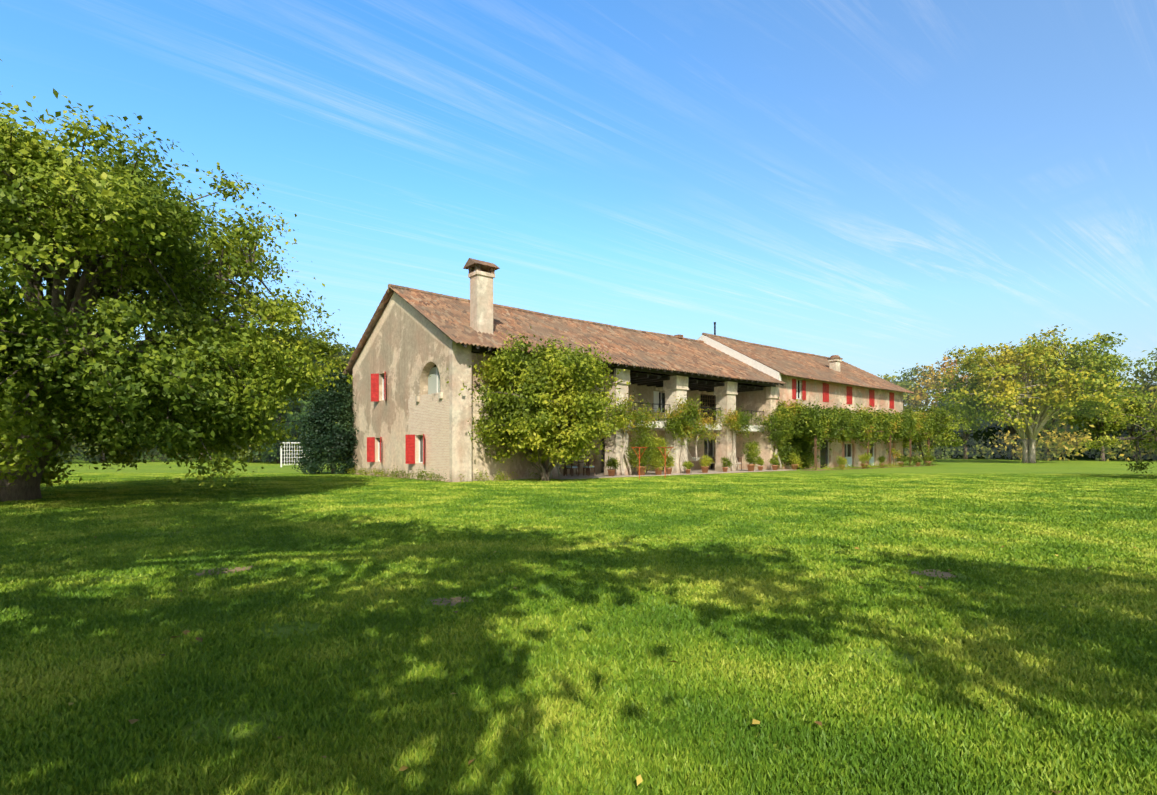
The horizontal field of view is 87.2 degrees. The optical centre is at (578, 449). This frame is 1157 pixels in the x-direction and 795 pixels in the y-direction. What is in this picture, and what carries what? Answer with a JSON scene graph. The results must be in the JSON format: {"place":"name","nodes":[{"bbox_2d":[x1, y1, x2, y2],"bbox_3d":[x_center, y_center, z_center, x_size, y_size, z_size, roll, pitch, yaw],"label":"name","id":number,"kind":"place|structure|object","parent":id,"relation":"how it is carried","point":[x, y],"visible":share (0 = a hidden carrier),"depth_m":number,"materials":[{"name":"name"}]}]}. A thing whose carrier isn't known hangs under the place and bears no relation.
{"place":"outdoors","nodes":[
{"label":"outdoors","id":0,"kind":"place"},
{"bbox_2d":[58,428,217,460],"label":"background bushes","id":1,"kind":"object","parent":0,"point":[154,457],"depth_m":82.16,"materials":[{"name":"green plant"}]},
{"bbox_2d":[219,432,268,461],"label":"tree","id":2,"kind":"object","parent":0,"point":[254,457],"depth_m":69.44,"materials":[{"name":"green plant"}]},
{"bbox_2d":[0,458,1156,794],"bbox_3d":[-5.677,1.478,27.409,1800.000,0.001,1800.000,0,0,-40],"label":"lawn","id":3,"kind":"structure","parent":0,"point":[952,466],"depth_m":4.91,"materials":[{"name":"green plant"}]},
{"bbox_2d":[72,420,105,462],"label":"tree","id":4,"kind":"object","parent":3,"relation":"on","point":[103,456],"depth_m":67.20,"materials":[{"name":"green plant"}]},
{"bbox_2d":[0,59,349,501],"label":"tree","id":5,"kind":"object","parent":3,"relation":"on","point":[148,209],"depth_m":15.43,"materials":[{"name":"green plant"}]},
{"bbox_2d":[252,325,331,462],"bbox_3d":[-31.558,-6.470,64.385,12.272,15.894,14.995,0,0,-40],"label":"tall tree","id":6,"kind":"object","parent":3,"relation":"on","point":[275,454],"depth_m":62.80,"materials":[{"name":"green plant"}]},
{"bbox_2d":[280,442,309,466],"bbox_3d":[-23.796,0.428,51.380,2.600,2.100,0.130,0,0,-40],"label":"trellis fence","id":7,"kind":"object","parent":3,"relation":"on","point":[289,450],"visible":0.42,"depth_m":50.97,"materials":[{"name":"white paint"}]},
{"bbox_2d":[251,325,351,460],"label":"poplar tree","id":8,"kind":"object","parent":3,"relation":"on","point":[321,344],"depth_m":69.75,"materials":[{"name":"green plant"}]},
{"bbox_2d":[291,368,358,474],"bbox_3d":[-14.847,-1.772,37.086,4.853,6.498,4.500,0,0,-40],"label":"laurel shrub","id":9,"kind":"object","parent":3,"relation":"on","point":[328,406],"depth_m":36.09,"materials":[{"name":"green plant"}]},
{"bbox_2d":[321,341,354,460],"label":"poplar tree","id":10,"kind":"object","parent":3,"relation":"on","point":[344,356],"depth_m":75.21,"materials":[{"name":"green plant"}]},
{"bbox_2d":[335,349,353,460],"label":"poplar tree","id":11,"kind":"object","parent":3,"relation":"on","point":[350,377],"depth_m":74.11,"materials":[{"name":"green plant"}]},
{"bbox_2d":[429,326,633,480],"bbox_3d":[-2.069,-2.221,28.539,8.263,7.420,7.992,0,0,30],"label":"tree","id":12,"kind":"object","parent":3,"relation":"on","point":[538,365],"depth_m":27.04,"materials":[{"name":"green plant"}]},
{"bbox_2d":[353,292,775,481],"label":"house wall","id":13,"kind":"structure","parent":3,"relation":"on","point":[406,348],"depth_m":31.98,"materials":[{"name":"paint"}]},
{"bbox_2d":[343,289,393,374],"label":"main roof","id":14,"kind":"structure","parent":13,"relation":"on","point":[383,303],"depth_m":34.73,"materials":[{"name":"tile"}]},
{"bbox_2d":[415,392,442,401],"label":"arch corbels","id":15,"kind":"object","parent":13,"relation":"attached to","point":[440,395],"visible":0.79,"depth_m":28.21,"materials":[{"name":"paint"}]},
{"bbox_2d":[468,270,494,334],"bbox_3d":[-4.772,-6.897,29.918,1.040,3.550,0.840,0,0,-40],"label":"chimney","id":16,"kind":"object","parent":13,"relation":"on","point":[481,301],"visible":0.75,"depth_m":29.64,"materials":[{"name":"paint"}]},
{"bbox_2d":[463,258,499,273],"bbox_3d":[-4.772,-8.972,29.918,1.400,0.660,1.200,0,0,-40],"label":"chimney cap","id":17,"kind":"object","parent":16,"relation":"on","point":[472,265],"visible":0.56,"depth_m":29.75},
{"bbox_2d":[388,286,785,383],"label":"main roof","id":18,"kind":"structure","parent":13,"relation":"on","point":[449,318],"depth_m":35.84,"materials":[{"name":"tile"}]},
{"bbox_2d":[388,284,829,357],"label":"roof ridge caps","id":19,"kind":"object","parent":18,"relation":"attached to","point":[679,336],"visible":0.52,"depth_m":40.71,"materials":[{"name":"tile"}]},
{"bbox_2d":[367,371,893,463],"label":"window shutters","id":20,"kind":"object","parent":13,"relation":"attached to","point":[409,449],"visible":0.9,"depth_m":34.44,"materials":[{"name":"red wood"}]},
{"bbox_2d":[604,420,764,431],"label":"balcony slab","id":21,"kind":"structure","parent":13,"relation":"attached to","point":[663,424],"depth_m":39.87,"materials":[{"name":"beige concrete"}]},
{"bbox_2d":[607,402,763,423],"bbox_3d":[6.026,-2.247,37.821,19.320,1.050,0.040,0,0,-40],"label":"balcony railing","id":22,"kind":"object","parent":13,"relation":"attached to","point":[699,407],"visible":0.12,"depth_m":39.43,"materials":[{"name":"metal"}]},
{"bbox_2d":[701,394,715,422],"bbox_3d":[9.710,-2.872,44.938,2.250,2.350,0.070,0,0,-40],"label":"loggia grille","id":23,"kind":"object","parent":13,"relation":"on","point":[707,402],"visible":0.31,"depth_m":44.79,"materials":[{"name":"black metal"}]},
{"bbox_2d":[697,335,780,380],"bbox_3d":[10.108,-7.001,48.839,0.300,4.443,13.660,0,0,-40],"label":"wing gable band","id":24,"kind":"object","parent":13,"relation":"attached to","point":[775,374],"visible":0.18,"depth_m":45.94,"materials":[{"name":"white paint"}]},
{"bbox_2d":[189,566,958,605],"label":"dirt patches","id":25,"kind":"object","parent":3,"relation":"on","point":[939,573],"visible":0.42,"depth_m":7.16,"materials":[{"name":"soil"}]},
{"bbox_2d":[68,520,1135,793],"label":"fallen leaves","id":26,"kind":"object","parent":3,"relation":"on","point":[638,778],"visible":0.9,"depth_m":3.18,"materials":[{"name":"brown plant"}]},
{"bbox_2d":[52,421,1156,461],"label":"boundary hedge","id":27,"kind":"object","parent":3,"relation":"on","point":[1056,442],"visible":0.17,"depth_m":80.28,"materials":[{"name":"green plant"}]},
{"bbox_2d":[631,447,672,478],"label":"wooden posts","id":28,"kind":"object","parent":3,"relation":"on","point":[639,457],"visible":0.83,"depth_m":30.72,"materials":[{"name":"brown wood"}]},
{"bbox_2d":[776,374,902,468],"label":"building wall","id":29,"kind":"structure","parent":3,"relation":"on","point":[837,393],"depth_m":50.44,"materials":[{"name":"beige paint"}]},
{"bbox_2d":[378,368,892,468],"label":"window frames","id":30,"kind":"structure","parent":29,"relation":"attached to","point":[655,397],"depth_m":41.22,"materials":[{"name":"wood"}]},
{"bbox_2d":[428,367,439,393],"bbox_3d":[-7.081,-3.372,29.754,0.040,1.300,1.200,0,0,-40],"label":"arch curtain","id":31,"kind":"object","parent":30,"relation":"hanging from","point":[432,383],"visible":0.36,"depth_m":29.75,"materials":[{"name":"white fabric"}]},
{"bbox_2d":[379,365,872,472],"bbox_3d":[8.990,-1.897,45.695,45.460,6.750,8.995,0,0,-40],"label":"window glass","id":32,"kind":"object","parent":30,"relation":"in","point":[823,456],"visible":0.02,"depth_m":45.27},
{"bbox_2d":[703,334,913,393],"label":"wing roof","id":33,"kind":"structure","parent":29,"relation":"attached to","point":[787,363],"depth_m":51.19,"materials":[{"name":"tile"}]},
{"bbox_2d":[828,358,841,371],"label":"chimney","id":34,"kind":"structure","parent":29,"relation":"attached to","point":[834,364],"depth_m":54.46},
{"bbox_2d":[827,355,842,358],"bbox_3d":[23.104,-8.297,54.733,1.100,0.350,1.000,0,0,-40],"label":"chimney cap","id":35,"kind":"object","parent":34,"relation":"on","point":[835,356],"visible":0.85,"depth_m":54.41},
{"bbox_2d":[845,457,873,466],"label":"wing window panels","id":36,"kind":"object","parent":29,"relation":"attached to","point":[849,461],"visible":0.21,"depth_m":51.69,"materials":[{"name":"white glass"}]},
{"bbox_2d":[769,397,940,469],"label":"climbing vines","id":37,"kind":"object","parent":3,"relation":"on","point":[819,419],"visible":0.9,"depth_m":45.87,"materials":[{"name":"green plant"}]},
{"bbox_2d":[877,366,943,456],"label":"tree","id":38,"kind":"object","parent":3,"relation":"on","point":[905,383],"depth_m":97.72,"materials":[{"name":"green plant"}]},
{"bbox_2d":[900,394,977,462],"bbox_3d":[33.683,-1.916,58.604,7.486,6.799,7.689,0,0,-40],"label":"tree","id":39,"kind":"object","parent":3,"relation":"on","point":[946,421],"depth_m":57.20,"materials":[{"name":"green plant"}]},
{"bbox_2d":[904,356,976,455],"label":"tree","id":40,"kind":"object","parent":3,"relation":"on","point":[928,383],"depth_m":94.90,"materials":[{"name":"green plant"}]},
{"bbox_2d":[936,389,1010,458],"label":"tree","id":41,"kind":"object","parent":3,"relation":"on","point":[981,425],"depth_m":90.65,"materials":[{"name":"green plant"}]},
{"bbox_2d":[974,369,1055,459],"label":"tree","id":42,"kind":"object","parent":3,"relation":"on","point":[1013,431],"depth_m":88.87,"materials":[{"name":"plant"}]},
{"bbox_2d":[917,324,1156,462],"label":"park tree","id":43,"kind":"object","parent":3,"relation":"on","point":[1099,378],"depth_m":63.48,"materials":[{"name":"green plant"}]},
{"bbox_2d":[992,376,1083,459],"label":"tree","id":44,"kind":"object","parent":3,"relation":"on","point":[1067,426],"depth_m":83.04,"materials":[{"name":"green plant"}]},
{"bbox_2d":[1053,386,1156,460],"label":"tree","id":45,"kind":"object","parent":3,"relation":"on","point":[1107,427],"depth_m":77.91,"materials":[{"name":"green plant"}]},
{"bbox_2d":[1072,390,1156,472],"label":"tree","id":46,"kind":"object","parent":3,"relation":"on","point":[1095,442],"depth_m":31.27,"materials":[{"name":"green plant"}]},
{"bbox_2d":[1095,376,1156,460],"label":"tree","id":47,"kind":"object","parent":3,"relation":"on","point":[1149,406],"depth_m":76.99,"materials":[{"name":"green plant"}]},
{"bbox_2d":[1121,348,1156,408],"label":"tree","id":48,"kind":"object","parent":3,"relation":"on","point":[1142,374],"depth_m":75.45,"materials":[{"name":"green plant"}]},
{"bbox_2d":[0,0,1156,411],"label":"sky","id":49,"kind":"structure","parent":0,"point":[883,187],"materials":[{"name":"blue"}]},
{"bbox_2d":[342,465,936,482],"bbox_3d":[11.492,1.470,41.296,51.400,0.001,13.200,0,0,-23],"label":"soil strip","id":50,"kind":"object","parent":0,"point":[713,473],"visible":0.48,"depth_m":42.64,"materials":[{"name":"brown soil"}]},
{"bbox_2d":[346,460,940,480],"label":"weeds","id":51,"kind":"object","parent":50,"relation":"on","point":[418,476],"visible":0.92,"depth_m":31.25,"materials":[{"name":"green plant"}]},
{"bbox_2d":[796,427,929,469],"bbox_3d":[23.721,-0.102,50.238,20.400,3.160,2.500,0,0,-40],"label":"pergola frame","id":52,"kind":"object","parent":50,"relation":"on","point":[815,450],"visible":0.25,"depth_m":48.05,"materials":[{"name":"brown wood"}]},
{"bbox_2d":[550,469,788,479],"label":"patio paving","id":53,"kind":"structure","parent":0,"point":[602,475],"depth_m":35.30,"materials":[{"name":"grey stone"}]},
{"bbox_2d":[449,339,779,481],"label":"portico piers","id":54,"kind":"structure","parent":53,"relation":"on","point":[460,417],"depth_m":33.99,"materials":[{"name":"paint"}]},
{"bbox_2d":[461,342,783,391],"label":"roof eaves","id":55,"kind":"object","parent":54,"relation":"attached to","point":[642,378],"visible":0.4,"depth_m":37.98,"materials":[{"name":"brown wood"}]},
{"bbox_2d":[558,437,741,475],"bbox_3d":[4.435,0.065,38.552,16.800,2.745,2.900,0,0,-40],"label":"furniture wood","id":56,"kind":"object","parent":53,"relation":"on","point":[589,463],"visible":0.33,"depth_m":33.79,"materials":[{"name":"brown wood"}]},
{"bbox_2d":[559,466,593,467],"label":"furniture cushions","id":57,"kind":"object","parent":56,"relation":"on","point":[577,467],"visible":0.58,"depth_m":33.67,"materials":[{"name":"grey fabric"}]},
{"bbox_2d":[630,449,740,466],"bbox_3d":[6.704,0.283,39.992,11.330,1.450,2.090,0,0,-40],"label":"furniture fabric","id":58,"kind":"object","parent":56,"relation":"on","point":[690,458],"visible":0.27,"depth_m":39.85,"materials":[{"name":"fabric"}]},
{"bbox_2d":[547,390,796,477],"bbox_3d":[6.263,-1.184,36.753,25.192,5.473,3.145,0,0,-40],"label":"wisteria","id":59,"kind":"object","parent":53,"relation":"on","point":[691,425],"depth_m":37.03,"materials":[{"name":"green plant"}]},
{"bbox_2d":[607,462,930,475],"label":"plant pots","id":60,"kind":"object","parent":53,"relation":"on","point":[703,468],"visible":0.81,"depth_m":37.45,"materials":[{"name":"orange ceramic"}]},
{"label":"soil in pots","id":61,"kind":"structure","parent":60,"relation":"in","visible":0},
{"bbox_2d":[605,426,934,471],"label":"potted plants","id":62,"kind":"object","parent":61,"relation":"on","point":[652,455],"visible":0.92,"depth_m":35.10,"materials":[{"name":"green plant"}]},
{"bbox_2d":[903,386,1156,460],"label":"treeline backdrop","id":63,"kind":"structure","parent":0,"point":[975,436],"depth_m":91.67,"materials":[{"name":"green plant"}]}
]}

